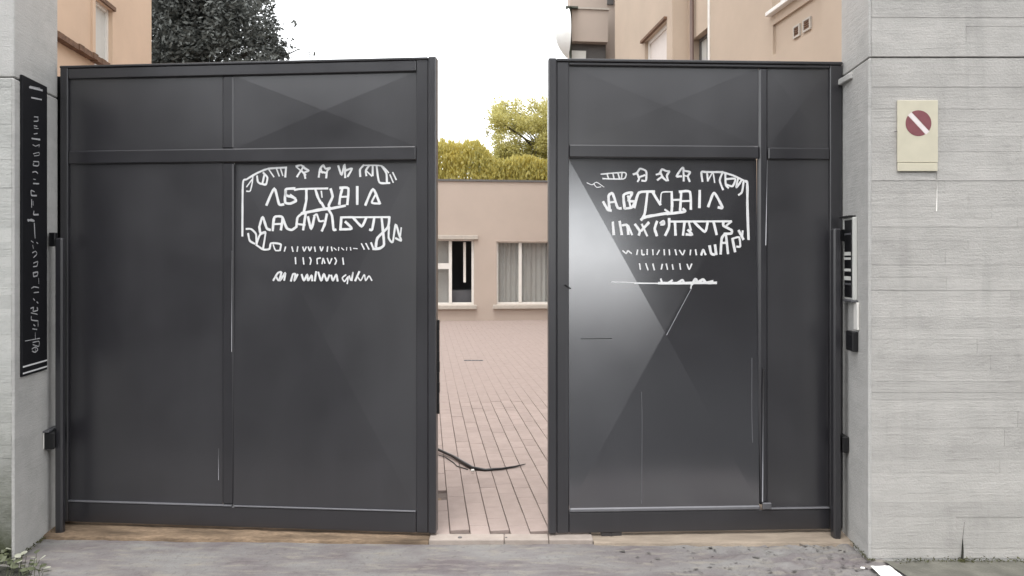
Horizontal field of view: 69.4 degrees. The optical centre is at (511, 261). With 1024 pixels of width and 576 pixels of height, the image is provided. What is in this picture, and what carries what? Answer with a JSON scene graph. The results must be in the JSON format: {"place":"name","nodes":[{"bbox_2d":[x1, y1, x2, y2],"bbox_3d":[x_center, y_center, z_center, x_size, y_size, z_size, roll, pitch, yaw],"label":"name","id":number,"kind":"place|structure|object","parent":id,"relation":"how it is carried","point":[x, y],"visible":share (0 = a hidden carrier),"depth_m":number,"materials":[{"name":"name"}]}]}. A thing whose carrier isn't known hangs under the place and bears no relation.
{"place":"outdoors","nodes":[
{"label":"outdoors","id":0,"kind":"place"},
{"bbox_2d":[57,0,150,75],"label":"apartment building","id":1,"kind":"structure","parent":0,"point":[102,32],"depth_m":9.33,"materials":[{"name":"beige paint"}]},
{"bbox_2d":[94,1,107,64],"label":"window","id":2,"kind":"structure","parent":1,"relation":"in","point":[101,12],"depth_m":9.33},
{"bbox_2d":[153,0,566,178],"label":"sky","id":3,"kind":"structure","parent":0,"point":[488,49],"materials":[{"name":"white"}]},
{"bbox_2d":[0,539,905,575],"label":"apron","id":4,"kind":"object","parent":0,"point":[104,558],"visible":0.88,"depth_m":3.62,"materials":[{"name":"concrete"}]},
{"bbox_2d":[0,566,32,575],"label":"soil","id":5,"kind":"structure","parent":4,"relation":"on","point":[3,569],"depth_m":3.46,"materials":[{"name":"grey soil"}]},
{"bbox_2d":[0,548,49,575],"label":"weed plant","id":6,"kind":"object","parent":5,"relation":"on","point":[9,562],"visible":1,"depth_m":3.47,"materials":[{"name":"green plant"}]},
{"bbox_2d":[16,528,1023,563],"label":"moss","id":7,"kind":"object","parent":4,"relation":"on","point":[857,547],"visible":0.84,"depth_m":3.58,"materials":[{"name":"green plant"}]},
{"bbox_2d":[621,544,872,573],"bbox_3d":[1.133,1.453,3.629,1.193,0.008,0.377,0,0,0],"label":"rubble","id":8,"kind":"object","parent":4,"relation":"on","point":[766,560],"visible":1,"depth_m":3.62,"materials":[{"name":"concrete"}]},
{"bbox_2d":[871,565,901,575],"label":"paper sheet","id":9,"kind":"object","parent":4,"relation":"on","point":[884,570],"visible":1,"depth_m":3.43,"materials":[{"name":"white paper"}]},
{"bbox_2d":[430,320,588,542],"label":"courtyard paving","id":10,"kind":"structure","parent":0,"point":[493,410],"depth_m":6.42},
{"bbox_2d":[43,498,852,546],"bbox_3d":[-0.360,1.470,4.142,4.320,0.079,0.717,0,0,0],"label":"threshold","id":11,"kind":"object","parent":10,"relation":"on","point":[189,533],"visible":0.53,"depth_m":3.87,"materials":[{"name":"stone"}]},
{"bbox_2d":[49,233,64,532],"bbox_3d":[-2.425,0.653,3.942,0.074,1.613,0.035,0,0,0],"label":"gate post","id":12,"kind":"object","parent":11,"relation":"on","point":[57,243],"visible":0.96,"depth_m":3.93,"materials":[{"name":"metal"}]},
{"bbox_2d":[60,56,439,533],"bbox_3d":[-1.429,0.176,3.983,2.098,2.497,0.063,0,0,5],"label":"gate leaf","id":13,"kind":"object","parent":12,"relation":"attached to","point":[252,330],"visible":1,"depth_m":3.97,"materials":[{"name":"paint"}]},
{"bbox_2d":[831,228,843,538],"bbox_3d":[1.716,0.644,3.875,0.078,1.632,0.050,0,0,0],"label":"gate post","id":14,"kind":"object","parent":11,"relation":"on","point":[837,236],"visible":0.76,"depth_m":3.85,"materials":[{"name":"metal"}]},
{"bbox_2d":[547,58,842,535],"bbox_3d":[0.975,0.190,3.921,1.573,2.508,0.077,0,0,-3],"label":"gate leaf","id":15,"kind":"object","parent":14,"relation":"attached to","point":[688,317],"visible":1,"depth_m":3.92,"materials":[{"name":"paint"}]},
{"bbox_2d":[438,448,524,471],"bbox_3d":[-0.362,1.421,5.282,0.848,0.043,0.372,0,0,32],"label":"bent hose","id":16,"kind":"object","parent":10,"relation":"on","point":[469,466],"visible":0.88,"depth_m":5.14,"materials":[{"name":"black plastic"}]},
{"bbox_2d":[438,179,546,320],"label":"building","id":17,"kind":"structure","parent":10,"relation":"on","point":[492,250],"depth_m":18.02,"materials":[{"name":"paint"}]},
{"bbox_2d":[438,235,477,308],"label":"window","id":18,"kind":"structure","parent":17,"relation":"in","point":[448,298],"depth_m":18.11,"materials":[{"name":"glass"}]},
{"bbox_2d":[438,129,546,179],"bbox_3d":[-0.600,-2.811,20.399,6.064,1.793,1.001,0,0,0],"label":"hedge","id":19,"kind":"object","parent":17,"relation":"on","point":[458,159],"visible":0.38,"depth_m":20.04,"materials":[{"name":"green plant"}]},
{"bbox_2d":[493,242,546,308],"bbox_3d":[0.272,0.336,18.150,1.503,1.637,0.362,0,0,-7],"label":"window","id":20,"kind":"structure","parent":17,"relation":"in","point":[521,266],"depth_m":18.29,"materials":[{"name":"glass"}]},
{"bbox_2d":[481,95,546,159],"bbox_3d":[0.997,-1.871,22.492,3.904,6.663,2.462,0,0,0],"label":"tree","id":21,"kind":"object","parent":10,"relation":"on","point":[503,119],"visible":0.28,"depth_m":21.97,"materials":[{"name":"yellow plant"}]},
{"bbox_2d":[567,0,841,170],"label":"apartment building","id":22,"kind":"structure","parent":0,"point":[772,30],"depth_m":10.52,"materials":[{"name":"paint"}]},
{"bbox_2d":[555,6,577,58],"bbox_3d":[1.150,-4.111,15.668,0.485,2.580,0.710,0,0,-37],"label":"satellite dish","id":23,"kind":"object","parent":22,"relation":"attached to","point":[563,33],"visible":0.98,"depth_m":15.48,"materials":[{"name":"white paint"}]},
{"bbox_2d":[640,16,666,59],"bbox_3d":[2.395,-2.793,12.272,0.170,2.105,1.314,0,0,-7],"label":"window","id":24,"kind":"structure","parent":22,"relation":"in","point":[657,46],"depth_m":12.28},
{"bbox_2d":[699,0,709,59],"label":"window","id":25,"kind":"structure","parent":22,"relation":"in","point":[704,43],"depth_m":10.96,"materials":[{"name":"white glass"}]},
{"bbox_2d":[765,0,793,16],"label":"window","id":26,"kind":"structure","parent":22,"relation":"in","point":[783,3],"depth_m":8.37,"materials":[{"name":"white glass"}]},
{"bbox_2d":[885,560,1023,575],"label":"path","id":27,"kind":"structure","parent":0,"point":[959,568],"depth_m":3.49,"materials":[{"name":"concrete"}]},
{"bbox_2d":[954,522,971,562],"bbox_3d":[2.171,1.360,3.560,0.082,0.200,0.038,0,0,0],"label":"weed stalk","id":28,"kind":"object","parent":27,"relation":"on","point":[962,556],"visible":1,"depth_m":3.57,"materials":[{"name":"plant"}]},
{"label":"ground","id":29,"kind":"structure","parent":0,"visible":0},
{"bbox_2d":[0,0,59,561],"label":"concrete wall","id":30,"kind":"structure","parent":29,"relation":"on","point":[28,38],"depth_m":3.66,"materials":[{"name":"grey concrete"}]},
{"bbox_2d":[20,75,46,376],"bbox_3d":[-2.441,-0.175,3.778,0.013,1.492,0.264,0,0,-9],"label":"vertical sign","id":31,"kind":"object","parent":30,"relation":"attached to","point":[33,226],"visible":1,"depth_m":3.76,"materials":[{"name":"black metal"}]},
{"bbox_2d":[43,426,55,449],"bbox_3d":[-2.448,0.942,3.959,0.053,0.101,0.152,0,0,-9],"label":"photocell","id":32,"kind":"object","parent":30,"relation":"attached to","point":[49,438],"visible":0.7,"depth_m":3.90,"materials":[{"name":"black plastic"}]},
{"bbox_2d":[151,0,315,63],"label":"tree","id":33,"kind":"object","parent":29,"relation":"on","point":[189,31],"visible":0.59,"depth_m":19.62,"materials":[{"name":"green plant"}]},
{"bbox_2d":[838,0,1023,560],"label":"concrete wall","id":34,"kind":"structure","parent":29,"relation":"on","point":[933,404],"depth_m":3.59,"materials":[{"name":"grey concrete"}]},
{"bbox_2d":[841,433,848,452],"bbox_3d":[1.741,0.955,3.895,0.038,0.084,0.095,0,0,5],"label":"photocell","id":35,"kind":"object","parent":34,"relation":"attached to","point":[844,443],"visible":0.56,"depth_m":3.85,"materials":[{"name":"black plastic"}]},
{"bbox_2d":[839,215,858,329],"bbox_3d":[1.730,0.056,3.799,0.040,0.581,0.184,0,0,5],"label":"intercom","id":36,"kind":"object","parent":34,"relation":"attached to","point":[850,260],"visible":1,"depth_m":3.76,"materials":[{"name":"black plastic"}]},
{"bbox_2d":[846,330,857,351],"bbox_3d":[1.732,0.406,3.769,0.032,0.100,0.096,0,0,5],"label":"key switch","id":37,"kind":"object","parent":34,"relation":"attached to","point":[851,340],"visible":1,"depth_m":3.74,"materials":[{"name":"black plastic"}]},
{"bbox_2d":[894,100,937,210],"bbox_3d":[1.956,-0.511,3.581,0.210,0.537,0.010,0,0,0],"label":"no parking sign","id":38,"kind":"object","parent":34,"relation":"attached to","point":[917,135],"visible":1,"depth_m":3.58,"materials":[{"name":"beige metal"}]}
]}

